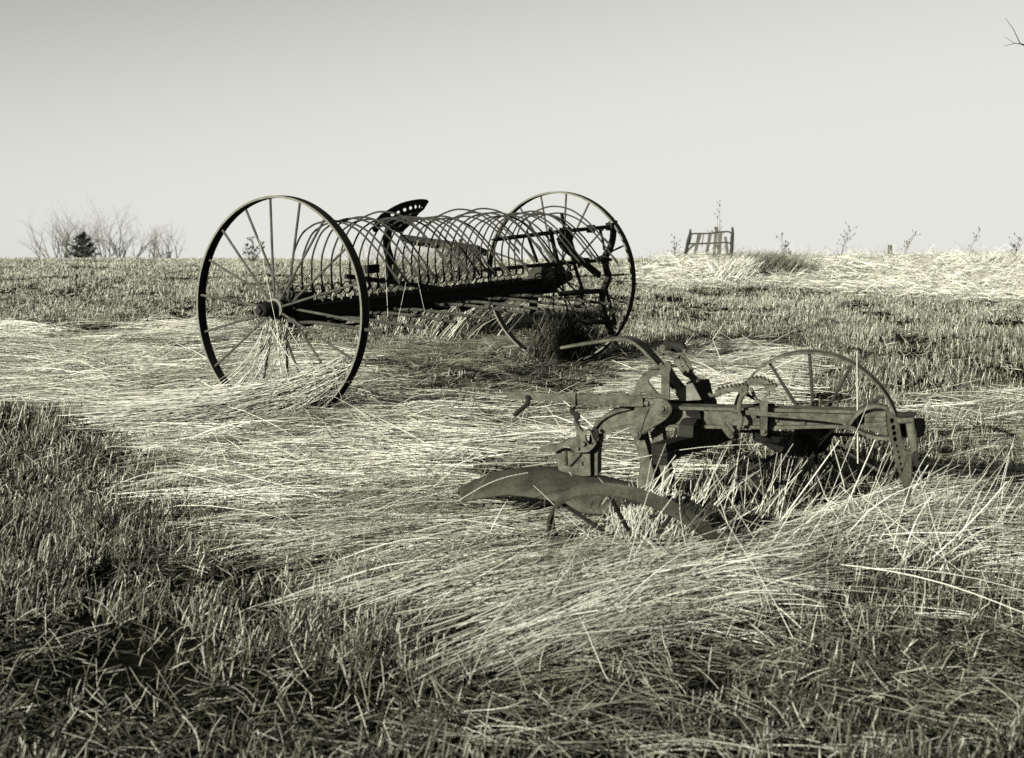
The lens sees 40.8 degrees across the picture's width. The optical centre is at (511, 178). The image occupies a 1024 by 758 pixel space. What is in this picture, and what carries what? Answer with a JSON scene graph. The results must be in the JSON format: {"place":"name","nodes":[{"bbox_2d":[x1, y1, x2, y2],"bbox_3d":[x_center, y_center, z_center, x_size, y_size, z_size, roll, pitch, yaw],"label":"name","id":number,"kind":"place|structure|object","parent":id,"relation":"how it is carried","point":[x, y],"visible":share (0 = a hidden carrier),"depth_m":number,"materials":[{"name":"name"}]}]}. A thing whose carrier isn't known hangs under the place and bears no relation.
{"place":"outdoors","nodes":[
{"label":"outdoors","id":0,"kind":"place"},
{"bbox_2d":[0,252,1023,757],"bbox_3d":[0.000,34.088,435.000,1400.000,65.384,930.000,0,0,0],"label":"ground","id":1,"kind":"structure","parent":0,"point":[130,663],"depth_m":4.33,"materials":[{"name":"plant"}]},
{"bbox_2d":[19,205,73,257],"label":"bare shrub","id":2,"kind":"object","parent":1,"relation":"on","point":[58,243],"visible":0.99,"depth_m":51.56,"materials":[{"name":"grey plant"}]},
{"bbox_2d":[44,197,97,256],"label":"bare shrub","id":3,"kind":"object","parent":1,"relation":"on","point":[68,236],"visible":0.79,"depth_m":53.70,"materials":[{"name":"grey plant"}]},
{"bbox_2d":[63,231,101,257],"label":"young cedar","id":4,"kind":"object","parent":1,"relation":"on","point":[83,251],"visible":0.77,"depth_m":49.90,"materials":[{"name":"grey plant"}]},
{"bbox_2d":[51,200,117,256],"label":"bare shrub","id":5,"kind":"object","parent":1,"relation":"on","point":[103,246],"visible":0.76,"depth_m":54.81,"materials":[{"name":"grey plant"}]},
{"bbox_2d":[81,196,138,257],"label":"bare shrub","id":6,"kind":"object","parent":1,"relation":"on","point":[120,240],"visible":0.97,"depth_m":53.35,"materials":[{"name":"grey plant"}]},
{"bbox_2d":[99,211,175,257],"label":"bare shrub","id":7,"kind":"object","parent":1,"relation":"on","point":[141,248],"visible":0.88,"depth_m":53.55,"materials":[{"name":"grey plant"}]},
{"bbox_2d":[143,226,177,258],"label":"bare shrub","id":8,"kind":"object","parent":1,"relation":"on","point":[168,255],"visible":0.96,"depth_m":49.96,"materials":[{"name":"grey plant"}]},
{"bbox_2d":[142,221,184,258],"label":"bare shrub","id":9,"kind":"object","parent":1,"relation":"on","point":[158,242],"visible":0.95,"depth_m":49.97,"materials":[{"name":"grey plant"}]},
{"bbox_2d":[242,236,264,261],"bbox_3d":[-4.892,1.322,25.992,0.471,0.573,0.233,0,0,-12],"label":"leafy sapling","id":10,"kind":"object","parent":1,"relation":"on","point":[250,253],"visible":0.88,"depth_m":26.00,"materials":[{"name":"grey plant"}]},
{"bbox_2d":[300,234,527,339],"bbox_3d":[-1.016,1.030,13.377,2.417,0.981,1.959,0,0,0],"label":"weed clump","id":11,"kind":"object","parent":1,"relation":"on","point":[407,269],"visible":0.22,"depth_m":13.03,"materials":[{"name":"plant"}]},
{"bbox_2d":[196,191,635,409],"bbox_3d":[-0.398,0.786,9.593,1.665,1.370,3.544,0,0,34],"label":"dump rake","id":12,"kind":"object","parent":1,"relation":"on","point":[303,308],"visible":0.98,"depth_m":9.12,"materials":[{"name":"black metal"}]},
{"bbox_2d":[401,234,486,281],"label":"implement","id":13,"kind":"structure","parent":1,"relation":"on","point":[411,239],"depth_m":13.32,"materials":[{"name":"black metal"}]},
{"bbox_2d":[341,259,558,343],"bbox_3d":[-0.607,1.130,13.180,1.912,0.785,1.979,0,0,35],"label":"weed clump","id":14,"kind":"object","parent":1,"relation":"on","point":[480,323],"visible":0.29,"depth_m":12.83,"materials":[{"name":"plant"}]},
{"bbox_2d":[0,231,1023,757],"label":"lying straw","id":15,"kind":"object","parent":1,"relation":"on","point":[674,577],"visible":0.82,"depth_m":6.08,"materials":[{"name":"beige plant"}]},
{"bbox_2d":[507,311,616,367],"bbox_3d":[0.421,1.273,11.002,0.926,0.445,0.809,0,0,0],"label":"weed clump","id":16,"kind":"object","parent":1,"relation":"on","point":[548,348],"visible":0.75,"depth_m":10.88,"materials":[{"name":"plant"}]},
{"bbox_2d":[668,234,680,256],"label":"tall weed","id":17,"kind":"object","parent":1,"relation":"on","point":[674,247],"visible":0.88,"depth_m":24.97,"materials":[{"name":"grey plant"}]},
{"bbox_2d":[457,336,925,573],"bbox_3d":[0.796,1.192,5.542,1.910,1.070,1.283,0,0,-13],"label":"sulky plow","id":18,"kind":"object","parent":1,"relation":"on","point":[696,414],"visible":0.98,"depth_m":5.61,"materials":[{"name":"metal"}]},
{"bbox_2d":[683,226,733,257],"bbox_3d":[3.567,1.158,25.005,0.919,0.585,0.075,0,0,7],"label":"wooden fence section","id":19,"kind":"object","parent":1,"relation":"on","point":[708,243],"visible":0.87,"depth_m":24.98,"materials":[{"name":"wood"}]},
{"bbox_2d":[707,202,724,249],"bbox_3d":[3.814,0.974,25.623,0.286,1.158,0.251,0,0,-20],"label":"tall weed","id":20,"kind":"object","parent":1,"relation":"on","point":[719,227],"visible":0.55,"depth_m":25.61,"materials":[{"name":"grey plant"}]},
{"bbox_2d":[689,254,763,281],"bbox_3d":[3.237,1.314,20.497,1.162,0.434,1.046,0,0,0],"label":"weed clump","id":21,"kind":"object","parent":1,"relation":"on","point":[734,268],"visible":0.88,"depth_m":20.40,"materials":[{"name":"plant"}]},
{"bbox_2d":[667,245,849,277],"bbox_3d":[3.947,1.291,21.459,2.855,0.469,1.975,0,0,-37],"label":"weed clump","id":22,"kind":"object","parent":1,"relation":"on","point":[785,264],"visible":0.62,"depth_m":21.26,"materials":[{"name":"plant"}]},
{"bbox_2d":[776,232,789,258],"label":"tall weed","id":23,"kind":"object","parent":1,"relation":"on","point":[784,248],"visible":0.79,"depth_m":23.99,"materials":[{"name":"grey plant"}]},
{"bbox_2d":[837,222,856,257],"bbox_3d":[6.071,1.138,24.977,0.309,0.715,0.264,0,0,0],"label":"tall weed","id":24,"kind":"object","parent":1,"relation":"on","point":[846,234],"visible":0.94,"depth_m":24.99,"materials":[{"name":"grey plant"}]},
{"bbox_2d":[888,245,892,254],"bbox_3d":[7.409,1.486,27.001,0.097,0.378,0.092,0,0,0],"label":"fence post","id":25,"kind":"object","parent":1,"relation":"on","point":[890,248],"visible":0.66,"depth_m":26.96,"materials":[{"name":"grey wood"}]},
{"bbox_2d":[901,230,920,255],"bbox_3d":[7.243,1.216,24.977,0.371,0.585,0.203,0,0,0],"label":"tall weed","id":26,"kind":"object","parent":1,"relation":"on","point":[907,243],"visible":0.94,"depth_m":25.00,"materials":[{"name":"grey plant"}]},
{"bbox_2d":[968,226,979,257],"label":"tall weed","id":27,"kind":"object","parent":1,"relation":"on","point":[974,241],"visible":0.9,"depth_m":25.00,"materials":[{"name":"grey plant"}]},
{"bbox_2d":[949,251,1023,266],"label":"weed clump","id":28,"kind":"object","parent":1,"relation":"on","point":[1000,259],"visible":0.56,"depth_m":22.87,"materials":[{"name":"plant"}]},
{"bbox_2d":[1008,232,1023,258],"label":"tall weed","id":29,"kind":"object","parent":1,"relation":"on","point":[1014,245],"visible":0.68,"depth_m":24.00,"materials":[{"name":"grey plant"}]},
{"bbox_2d":[0,0,1023,261],"label":"sky","id":30,"kind":"structure","parent":0,"point":[803,120],"materials":[{"name":"white"}]},
{"bbox_2d":[1004,19,1023,45],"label":"bare tree","id":31,"kind":"object","parent":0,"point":[1016,36],"visible":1,"depth_m":7.50,"materials":[{"name":"grey plant"}]}
]}

